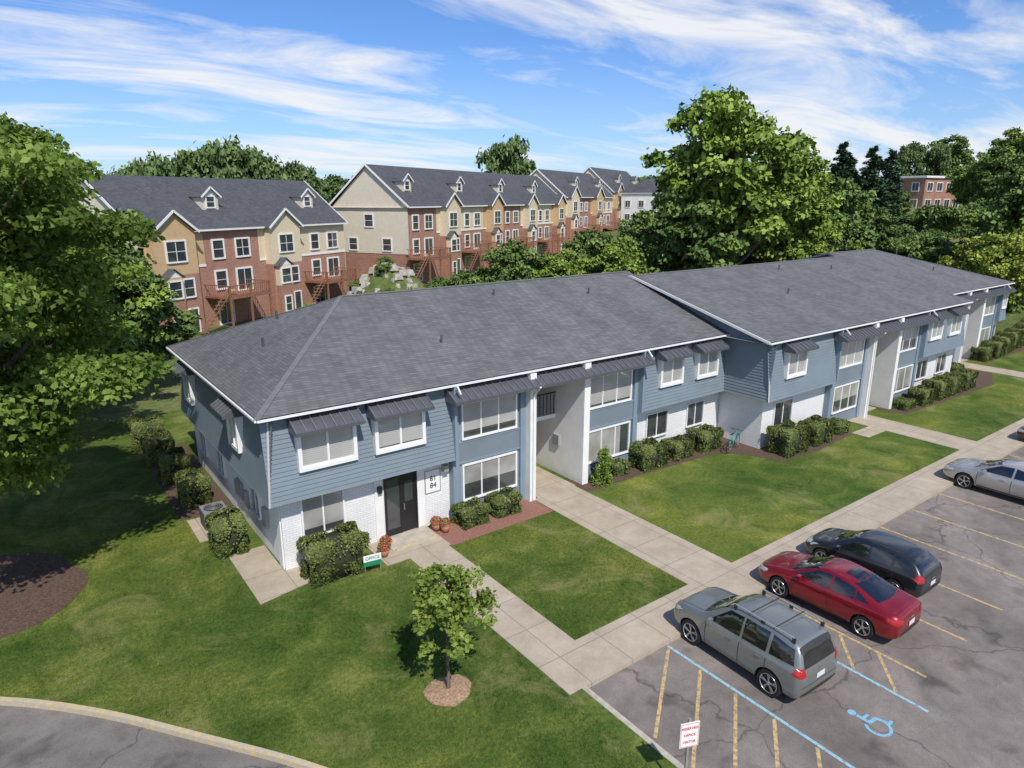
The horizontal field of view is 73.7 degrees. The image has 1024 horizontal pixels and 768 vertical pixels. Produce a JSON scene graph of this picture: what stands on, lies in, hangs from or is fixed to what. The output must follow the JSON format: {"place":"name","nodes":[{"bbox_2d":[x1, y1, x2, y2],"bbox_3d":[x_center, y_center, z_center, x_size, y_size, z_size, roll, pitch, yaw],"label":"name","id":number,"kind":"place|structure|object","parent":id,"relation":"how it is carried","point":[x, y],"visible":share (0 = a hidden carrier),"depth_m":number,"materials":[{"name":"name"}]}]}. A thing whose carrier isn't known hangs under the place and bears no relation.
{"place":"outdoors","nodes":[
{"label":"outdoors","id":0,"kind":"place"},
{"bbox_2d":[0,705,293,767],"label":"driveway","id":1,"kind":"structure","parent":0,"point":[36,738],"depth_m":15.63,"materials":[{"name":"asphalt"}]},
{"bbox_2d":[0,410,681,767],"bbox_3d":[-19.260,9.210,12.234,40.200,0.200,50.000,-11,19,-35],"label":"lawn","id":2,"kind":"structure","parent":0,"point":[109,486],"depth_m":18.69,"materials":[{"name":"green plant"}]},
{"bbox_2d":[0,552,88,637],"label":"mulch bed","id":3,"kind":"object","parent":2,"relation":"on","point":[37,588],"visible":1,"depth_m":21.73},
{"bbox_2d":[0,111,149,366],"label":"shade tree","id":4,"kind":"object","parent":2,"relation":"on","point":[39,135],"visible":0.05,"depth_m":30.88,"materials":[{"name":"green plant"}]},
{"bbox_2d":[0,125,175,498],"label":"shade tree","id":5,"kind":"object","parent":2,"relation":"on","point":[47,397],"visible":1,"depth_m":19.52,"materials":[{"name":"green plant"}]},
{"bbox_2d":[127,413,165,450],"bbox_3d":[-18.333,2.377,34.346,1.525,1.416,1.810,-11,19,-35],"label":"hedge bush","id":6,"kind":"object","parent":2,"relation":"on","point":[151,424],"visible":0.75,"depth_m":33.82,"materials":[{"name":"green plant"}]},
{"bbox_2d":[140,444,232,520],"bbox_3d":[-14.688,4.150,30.414,2.000,0.001,9.100,-11,19,-35],"label":"mulch bed","id":7,"kind":"object","parent":2,"relation":"on","point":[170,492],"visible":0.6,"depth_m":28.54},
{"bbox_2d":[139,430,174,466],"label":"hedge bush","id":8,"kind":"object","parent":7,"relation":"on","point":[151,443],"visible":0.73,"depth_m":31.79,"materials":[{"name":"green plant"}]},
{"bbox_2d":[154,446,189,485],"bbox_3d":[-14.986,3.562,30.178,1.286,1.323,1.590,-11,19,-35],"label":"hedge bush","id":9,"kind":"object","parent":7,"relation":"on","point":[172,461],"visible":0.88,"depth_m":29.74,"materials":[{"name":"green plant"}]},
{"bbox_2d":[173,467,212,508],"bbox_3d":[-13.088,4.197,28.010,1.271,1.232,1.604,-11,19,-35],"label":"hedge bush","id":10,"kind":"object","parent":7,"relation":"on","point":[193,486],"visible":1,"depth_m":27.59,"materials":[{"name":"green plant"}]},
{"bbox_2d":[205,506,249,558],"bbox_3d":[-10.040,5.160,24.063,1.300,1.451,1.673,-11,19,-35],"label":"hedge bush","id":11,"kind":"object","parent":2,"relation":"on","point":[227,528],"visible":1,"depth_m":23.64,"materials":[{"name":"green plant"}]},
{"bbox_2d":[229,545,309,604],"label":"footpath","id":12,"kind":"structure","parent":2,"relation":"on","point":[266,576],"depth_m":22.53,"materials":[{"name":"concrete"}]},
{"bbox_2d":[296,521,370,587],"bbox_3d":[-5.852,5.552,22.457,2.191,1.532,1.278,-11,19,-35],"label":"hedge bush","id":13,"kind":"object","parent":2,"relation":"on","point":[336,554],"visible":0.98,"depth_m":22.15,"materials":[{"name":"green plant"}]},
{"bbox_2d":[368,526,450,565],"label":"footpath","id":14,"kind":"structure","parent":2,"relation":"on","point":[395,556],"depth_m":24.06,"materials":[{"name":"concrete"}]},
{"bbox_2d":[423,674,471,706],"bbox_3d":[-1.582,7.692,17.236,1.228,0.080,1.133,-11,19,-35],"label":"mulch bed","id":15,"kind":"object","parent":2,"relation":"on","point":[436,692],"visible":0.99,"depth_m":17.16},
{"bbox_2d":[406,562,500,688],"bbox_3d":[-1.410,6.131,16.828,2.557,3.917,1.885,-11,19,-35],"label":"young tree","id":16,"kind":"object","parent":15,"relation":"on","point":[449,612],"visible":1,"depth_m":16.27,"materials":[{"name":"green plant"}]},
{"bbox_2d":[410,545,574,661],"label":"footpath","id":17,"kind":"structure","parent":2,"relation":"on","point":[528,632],"depth_m":20.17,"materials":[{"name":"concrete"}]},
{"bbox_2d":[679,718,699,767],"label":"parking sign","id":18,"kind":"object","parent":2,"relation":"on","point":[689,734],"visible":1,"depth_m":13.72,"materials":[{"name":"white metal"}]},
{"bbox_2d":[0,0,1023,179],"label":"sky","id":19,"kind":"structure","parent":0,"point":[333,87],"materials":[{"name":"blue"}]},
{"bbox_2d":[65,202,1023,426],"bbox_3d":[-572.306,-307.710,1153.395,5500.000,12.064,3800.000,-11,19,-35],"label":"ground","id":20,"kind":"structure","parent":0,"point":[166,397],"depth_m":44.29,"materials":[{"name":"plant"}]},
{"bbox_2d":[39,262,178,401],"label":"deciduous tree","id":21,"kind":"object","parent":20,"relation":"on","point":[156,294],"visible":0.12,"depth_m":40.28,"materials":[{"name":"green plant"}]},
{"bbox_2d":[73,202,157,268],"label":"deciduous tree","id":22,"kind":"object","parent":20,"relation":"on","point":[139,253],"visible":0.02,"depth_m":43.90,"materials":[{"name":"green plant"}]},
{"bbox_2d":[95,248,201,392],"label":"deciduous tree","id":23,"kind":"object","parent":20,"relation":"on","point":[185,321],"visible":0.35,"depth_m":41.75,"materials":[{"name":"green plant"}]},
{"bbox_2d":[0,697,327,767],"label":"kerb","id":24,"kind":"structure","parent":20,"relation":"on","point":[251,750],"depth_m":16.04,"materials":[{"name":"concrete"}]},
{"bbox_2d":[79,181,346,330],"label":"walls","id":25,"kind":"structure","parent":20,"relation":"on","point":[201,265],"depth_m":68.92,"materials":[{"name":"beige brick"}]},
{"bbox_2d":[73,175,347,279],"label":"roof","id":26,"kind":"structure","parent":25,"relation":"on","point":[242,203],"depth_m":67.18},
{"bbox_2d":[164,195,356,334],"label":"windows and decks","id":27,"kind":"structure","parent":25,"relation":"attached to","point":[175,251],"depth_m":67.58,"materials":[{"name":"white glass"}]},
{"bbox_2d":[347,262,417,294],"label":"landscape boulders","id":28,"kind":"object","parent":20,"relation":"on","point":[365,278],"visible":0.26,"depth_m":75.27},
{"bbox_2d":[332,167,565,291],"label":"walls","id":29,"kind":"structure","parent":20,"relation":"on","point":[366,191],"depth_m":86.98,"materials":[{"name":"paint"}]},
{"bbox_2d":[329,164,567,237],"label":"roof","id":30,"kind":"structure","parent":29,"relation":"on","point":[431,188],"depth_m":96.47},
{"bbox_2d":[348,180,564,284],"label":"windows and decks","id":31,"kind":"structure","parent":29,"relation":"attached to","point":[429,253],"depth_m":93.25,"materials":[{"name":"white glass"}]},
{"bbox_2d":[194,370,718,569],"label":"walls","id":32,"kind":"structure","parent":20,"relation":"on","point":[359,505],"depth_m":25.81,"materials":[{"name":"white brick"}]},
{"bbox_2d":[169,360,704,569],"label":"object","id":33,"kind":"object","parent":32,"relation":"attached to","point":[400,517],"visible":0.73,"depth_m":24.76,"materials":[{"name":"white glass"}]},
{"bbox_2d":[166,271,729,423],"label":"roof","id":34,"kind":"structure","parent":32,"relation":"on","point":[341,351],"depth_m":27.87,"materials":[{"name":"grey"}]},
{"bbox_2d":[181,337,723,508],"bbox_3d":[-2.072,-0.604,32.566,23.162,2.855,12.762,-11,19,-35],"label":"siding","id":35,"kind":"object","parent":32,"relation":"attached to","point":[263,464],"visible":0.66,"depth_m":23.90,"materials":[{"name":"wood"}]},
{"bbox_2d":[286,338,729,472],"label":"windows","id":36,"kind":"structure","parent":35,"relation":"attached to","point":[328,438],"depth_m":23.19,"materials":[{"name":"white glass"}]},
{"bbox_2d":[440,268,487,285],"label":"deciduous tree","id":37,"kind":"object","parent":20,"relation":"on","point":[462,277],"visible":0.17,"depth_m":61.20,"materials":[{"name":"green plant"}]},
{"bbox_2d":[475,237,547,282],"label":"deciduous tree","id":38,"kind":"object","parent":20,"relation":"on","point":[504,266],"visible":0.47,"depth_m":62.28,"materials":[{"name":"green plant"}]},
{"bbox_2d":[102,133,952,206],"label":"distant treeline","id":39,"kind":"object","parent":20,"relation":"on","point":[229,159],"visible":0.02,"depth_m":137.91,"materials":[{"name":"green plant"}]},
{"bbox_2d":[444,350,655,516],"bbox_3d":[0.952,1.638,29.430,10.404,5.658,4.331,-11,19,-35],"label":"entry and windows","id":40,"kind":"object","parent":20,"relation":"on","point":[564,410],"visible":0.84,"depth_m":27.98,"materials":[{"name":"paint"}]},
{"bbox_2d":[531,248,590,278],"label":"deciduous tree","id":41,"kind":"object","parent":20,"relation":"on","point":[560,265],"visible":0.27,"depth_m":62.24,"materials":[{"name":"green plant"}]},
{"bbox_2d":[531,170,612,241],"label":"walls","id":42,"kind":"structure","parent":20,"relation":"on","point":[591,213],"depth_m":138.78,"materials":[{"name":"paint"}]},
{"bbox_2d":[529,169,614,218],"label":"roof","id":43,"kind":"structure","parent":42,"relation":"on","point":[586,187],"depth_m":139.84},
{"bbox_2d":[573,181,619,237],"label":"windows and decks","id":44,"kind":"structure","parent":42,"relation":"attached to","point":[586,224],"depth_m":141.31,"materials":[{"name":"white glass"}]},
{"bbox_2d":[560,227,617,273],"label":"deciduous tree","id":45,"kind":"object","parent":20,"relation":"on","point":[593,245],"visible":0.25,"depth_m":67.92,"materials":[{"name":"green plant"}]},
{"bbox_2d":[158,198,1023,345],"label":"shrub border","id":46,"kind":"object","parent":20,"relation":"on","point":[930,244],"visible":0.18,"depth_m":91.90,"materials":[{"name":"green plant"}]},
{"bbox_2d":[585,168,636,226],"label":"walls","id":47,"kind":"structure","parent":20,"relation":"on","point":[616,218],"depth_m":159.65,"materials":[{"name":"paint"}]},
{"bbox_2d":[583,167,637,209],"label":"roof","id":48,"kind":"structure","parent":47,"relation":"on","point":[607,176],"depth_m":166.26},
{"bbox_2d":[579,234,654,274],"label":"deciduous tree","id":49,"kind":"object","parent":20,"relation":"on","point":[629,260],"visible":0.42,"depth_m":63.76,"materials":[{"name":"green plant"}]},
{"bbox_2d":[582,686,683,767],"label":"kerb","id":50,"kind":"structure","parent":20,"relation":"on","point":[640,733],"depth_m":15.99,"materials":[{"name":"concrete"}]},
{"bbox_2d":[616,212,654,239],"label":"deciduous tree","id":51,"kind":"object","parent":20,"relation":"on","point":[634,227],"visible":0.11,"depth_m":92.13,"materials":[{"name":"green plant"}]},
{"bbox_2d":[620,179,662,225],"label":"white house","id":52,"kind":"structure","parent":20,"relation":"on","point":[637,197],"depth_m":157.18,"materials":[{"name":"paint"}]},
{"bbox_2d":[613,226,677,273],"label":"deciduous tree","id":53,"kind":"object","parent":20,"relation":"on","point":[651,249],"visible":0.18,"depth_m":65.47,"materials":[{"name":"green plant"}]},
{"bbox_2d":[630,185,746,273],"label":"deciduous tree","id":54,"kind":"object","parent":20,"relation":"on","point":[672,227],"visible":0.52,"depth_m":62.08,"materials":[{"name":"green plant"}]},
{"bbox_2d":[639,84,820,268],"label":"tall tree","id":55,"kind":"object","parent":20,"relation":"on","point":[731,176],"visible":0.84,"depth_m":61.52,"materials":[{"name":"green plant"}]},
{"bbox_2d":[730,148,843,264],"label":"tall tree","id":56,"kind":"object","parent":20,"relation":"on","point":[820,206],"visible":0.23,"depth_m":69.07,"materials":[{"name":"green plant"}]},
{"bbox_2d":[757,234,831,262],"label":"deciduous tree","id":57,"kind":"object","parent":20,"relation":"on","point":[820,247],"visible":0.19,"depth_m":69.86,"materials":[{"name":"green plant"}]},
{"bbox_2d":[743,193,851,264],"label":"deciduous tree","id":58,"kind":"object","parent":20,"relation":"on","point":[835,233],"visible":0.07,"depth_m":72.20,"materials":[{"name":"green plant"}]},
{"bbox_2d":[716,349,953,448],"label":"walls","id":59,"kind":"structure","parent":20,"relation":"on","point":[751,418],"depth_m":34.90,"materials":[{"name":"paint"}]},
{"bbox_2d":[628,256,972,344],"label":"roof","id":60,"kind":"structure","parent":59,"relation":"on","point":[770,303],"depth_m":39.28,"materials":[{"name":"grey"}]},
{"bbox_2d":[666,295,946,425],"bbox_3d":[15.420,-4.234,44.691,20.688,6.910,17.210,-11,19,-35],"label":"house siding","id":61,"kind":"object","parent":59,"relation":"attached to","point":[746,360],"visible":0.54,"depth_m":33.65,"materials":[{"name":"blue"}]},
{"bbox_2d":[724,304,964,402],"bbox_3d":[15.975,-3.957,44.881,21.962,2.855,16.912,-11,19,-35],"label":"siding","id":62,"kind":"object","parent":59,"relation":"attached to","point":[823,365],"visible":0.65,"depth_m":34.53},
{"bbox_2d":[782,305,971,379],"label":"windows","id":63,"kind":"structure","parent":62,"relation":"attached to","point":[796,353],"depth_m":33.72,"materials":[{"name":"white glass"}]},
{"bbox_2d":[825,311,938,419],"bbox_3d":[20.073,-1.246,40.021,10.404,5.658,4.331,-11,19,-35],"label":"entry and windows","id":64,"kind":"object","parent":59,"relation":"attached to","point":[874,357],"visible":0.79,"depth_m":38.47,"materials":[{"name":"paint"}]},
{"bbox_2d":[827,140,855,189],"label":"conifer tree","id":65,"kind":"object","parent":20,"relation":"on","point":[845,156],"visible":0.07,"depth_m":98.45,"materials":[{"name":"green plant"}]},
{"bbox_2d":[822,171,880,251],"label":"deciduous tree","id":66,"kind":"object","parent":20,"relation":"on","point":[858,227],"visible":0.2,"depth_m":78.76,"materials":[{"name":"green plant"}]},
{"bbox_2d":[838,178,879,247],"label":"deciduous tree","id":67,"kind":"object","parent":20,"relation":"on","point":[866,211],"visible":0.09,"depth_m":87.23,"materials":[{"name":"green plant"}]},
{"bbox_2d":[859,144,899,239],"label":"conifer tree","id":68,"kind":"object","parent":20,"relation":"on","point":[872,179],"visible":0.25,"depth_m":94.97,"materials":[{"name":"green plant"}]},
{"bbox_2d":[869,206,903,250],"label":"deciduous tree","id":69,"kind":"object","parent":20,"relation":"on","point":[886,225],"visible":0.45,"depth_m":91.92,"materials":[{"name":"green plant"}]},
{"bbox_2d":[880,148,916,238],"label":"conifer tree","id":70,"kind":"object","parent":20,"relation":"on","point":[891,177],"visible":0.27,"depth_m":98.92,"materials":[{"name":"green plant"}]},
{"bbox_2d":[863,175,963,208],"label":"brick apartment block","id":71,"kind":"structure","parent":20,"relation":"on","point":[927,190],"depth_m":127.61,"materials":[{"name":"red brick"}]},
{"bbox_2d":[927,133,975,181],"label":"deciduous tree","id":72,"kind":"object","parent":20,"relation":"on","point":[962,156],"visible":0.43,"depth_m":149.41,"materials":[{"name":"green plant"}]},
{"bbox_2d":[944,160,988,206],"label":"deciduous tree","id":73,"kind":"object","parent":20,"relation":"on","point":[958,175],"visible":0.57,"depth_m":116.28,"materials":[{"name":"green plant"}]},
{"bbox_2d":[937,243,1016,275],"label":"deciduous tree","id":74,"kind":"object","parent":20,"relation":"on","point":[948,261],"visible":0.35,"depth_m":71.20,"materials":[{"name":"green plant"}]},
{"bbox_2d":[952,285,1011,362],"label":"entry and windows","id":75,"kind":"object","parent":20,"relation":"on","point":[982,307],"visible":0.38,"depth_m":52.17,"materials":[{"name":"white"}]},
{"bbox_2d":[956,230,1023,305],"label":"deciduous tree","id":76,"kind":"object","parent":20,"relation":"on","point":[992,254],"visible":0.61,"depth_m":67.87,"materials":[{"name":"green plant"}]},
{"bbox_2d":[959,196,1023,260],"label":"deciduous tree","id":77,"kind":"object","parent":20,"relation":"on","point":[971,218],"visible":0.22,"depth_m":80.84,"materials":[{"name":"green plant"}]},
{"bbox_2d":[961,144,1023,203],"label":"deciduous tree","id":78,"kind":"object","parent":20,"relation":"on","point":[1002,159],"visible":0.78,"depth_m":109.88,"materials":[{"name":"green plant"}]},
{"bbox_2d":[976,159,1023,258],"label":"deciduous tree","id":79,"kind":"object","parent":20,"relation":"on","point":[1012,187],"visible":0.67,"depth_m":78.71,"materials":[{"name":"green plant"}]},
{"bbox_2d":[976,127,1023,186],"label":"deciduous tree","id":80,"kind":"object","parent":20,"relation":"on","point":[1011,143],"visible":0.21,"depth_m":125.58,"materials":[{"name":"green plant"}]},
{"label":"walls","id":81,"kind":"object","parent":20,"relation":"on","visible":0},
{"bbox_2d":[798,249,1014,294],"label":"roof","id":82,"kind":"structure","parent":81,"relation":"on","point":[954,281],"depth_m":52.14,"materials":[{"name":"grey"}]},
{"bbox_2d":[536,466,574,497],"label":"entry slab","id":83,"kind":"structure","parent":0,"point":[547,482],"depth_m":29.61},
{"bbox_2d":[427,327,1023,639],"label":"lawn","id":84,"kind":"structure","parent":0,"point":[731,508],"depth_m":28.08,"materials":[{"name":"green plant"}]},
{"bbox_2d":[429,499,551,544],"bbox_3d":[-0.754,5.232,26.439,4.700,0.001,1.700,-11,19,-35],"label":"mulch bed","id":85,"kind":"object","parent":84,"relation":"on","point":[455,534],"visible":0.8,"depth_m":26.01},
{"bbox_2d":[450,496,490,529],"bbox_3d":[-1.587,4.921,26.095,1.295,0.847,1.058,-11,19,-35],"label":"hedge bush","id":86,"kind":"object","parent":85,"relation":"on","point":[470,513],"visible":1,"depth_m":25.89,"materials":[{"name":"green plant"}]},
{"bbox_2d":[485,486,522,518],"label":"hedge bush","id":87,"kind":"object","parent":85,"relation":"on","point":[504,501],"visible":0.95,"depth_m":26.71,"materials":[{"name":"green plant"}]},
{"bbox_2d":[536,486,730,583],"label":"footpath","id":88,"kind":"structure","parent":84,"relation":"on","point":[680,559],"depth_m":25.13,"materials":[{"name":"concrete"}]},
{"bbox_2d":[568,432,851,491],"bbox_3d":[10.329,3.470,32.911,16.300,0.001,4.500,-11,19,-35],"label":"mulch bed","id":89,"kind":"object","parent":84,"relation":"on","point":[740,448],"visible":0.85,"depth_m":33.10,"materials":[{"name":"soil"}]},
{"bbox_2d":[590,446,612,486],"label":"arborvitae shrub","id":90,"kind":"object","parent":89,"relation":"on","point":[603,475],"visible":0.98,"depth_m":29.50,"materials":[{"name":"green plant"}]},
{"bbox_2d":[609,457,631,476],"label":"hedge bush","id":91,"kind":"object","parent":89,"relation":"on","point":[620,467],"visible":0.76,"depth_m":30.59,"materials":[{"name":"green plant"}]},
{"bbox_2d":[628,437,669,472],"bbox_3d":[6.320,3.218,31.630,1.801,1.238,1.252,-11,19,-35],"label":"hedge bush","id":92,"kind":"object","parent":89,"relation":"on","point":[647,454],"visible":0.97,"depth_m":31.30,"materials":[{"name":"green plant"}]},
{"bbox_2d":[660,434,695,461],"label":"hedge bush","id":93,"kind":"object","parent":89,"relation":"on","point":[680,447],"visible":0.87,"depth_m":32.49,"materials":[{"name":"green plant"}]},
{"bbox_2d":[686,423,724,453],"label":"hedge bush","id":94,"kind":"object","parent":89,"relation":"on","point":[706,437],"visible":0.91,"depth_m":33.54,"materials":[{"name":"green plant"}]},
{"bbox_2d":[765,418,812,457],"bbox_3d":[13.487,2.644,33.364,1.969,1.420,1.405,-11,19,-35],"label":"hedge bush","id":95,"kind":"object","parent":89,"relation":"on","point":[788,436],"visible":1,"depth_m":33.07,"materials":[{"name":"green plant"}]},
{"bbox_2d":[797,414,835,446],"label":"hedge bush","id":96,"kind":"object","parent":89,"relation":"on","point":[821,433],"visible":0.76,"depth_m":34.38,"materials":[{"name":"green plant"}]},
{"bbox_2d":[848,415,976,449],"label":"footpath","id":97,"kind":"structure","parent":84,"relation":"on","point":[942,439],"depth_m":36.17,"materials":[{"name":"concrete"}]},
{"bbox_2d":[876,368,993,414],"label":"mulch bed","id":98,"kind":"object","parent":84,"relation":"on","point":[984,379],"visible":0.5,"depth_m":44.12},
{"bbox_2d":[907,384,936,406],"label":"hedge bush","id":99,"kind":"object","parent":98,"relation":"on","point":[922,395],"visible":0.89,"depth_m":40.99,"materials":[{"name":"green plant"}]},
{"bbox_2d":[921,376,952,400],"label":"hedge bush","id":100,"kind":"object","parent":98,"relation":"on","point":[941,385],"visible":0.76,"depth_m":42.12,"materials":[{"name":"green plant"}]},
{"bbox_2d":[960,362,1023,377],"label":"footpath","id":101,"kind":"structure","parent":84,"relation":"on","point":[995,370],"depth_m":49.46,"materials":[{"name":"concrete"}]},
{"bbox_2d":[531,418,1023,694],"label":"sidewalk","id":102,"kind":"structure","parent":0,"point":[593,658],"depth_m":22.06,"materials":[{"name":"concrete"}]},
{"bbox_2d":[589,446,1023,767],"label":"parking lot","id":103,"kind":"structure","parent":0,"point":[968,695],"depth_m":17.59,"materials":[{"name":"asphalt"}]},
{"bbox_2d":[674,587,837,698],"bbox_3d":[6.446,6.585,18.464,2.078,1.816,4.147,-10,18,-33],"label":"parked car","id":104,"kind":"object","parent":103,"relation":"on","point":[776,647],"visible":1,"depth_m":17.42,"materials":[{"name":"silver paint"}]},
{"bbox_2d":[653,455,1023,767],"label":"parking markings","id":105,"kind":"object","parent":103,"relation":"on","point":[777,762],"visible":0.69,"depth_m":17.55,"materials":[{"name":"yellow paint"}]},
{"bbox_2d":[759,551,921,638],"bbox_3d":[9.841,6.121,20.814,2.056,1.477,4.467,-11,19,-36],"label":"parked car","id":106,"kind":"object","parent":103,"relation":"on","point":[866,603],"visible":1,"depth_m":19.95,"materials":[{"name":"red paint"}]},
{"bbox_2d":[805,528,942,597],"bbox_3d":[11.868,5.621,22.630,1.993,1.488,3.921,-11,19,-35],"label":"parked car","id":107,"kind":"object","parent":103,"relation":"on","point":[912,569],"visible":0.86,"depth_m":21.69,"materials":[{"name":"black paint"}]},
{"bbox_2d":[943,458,1023,499],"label":"parked car","id":108,"kind":"object","parent":103,"relation":"on","point":[1004,476],"visible":1,"depth_m":28.72,"materials":[{"name":"silver paint"}]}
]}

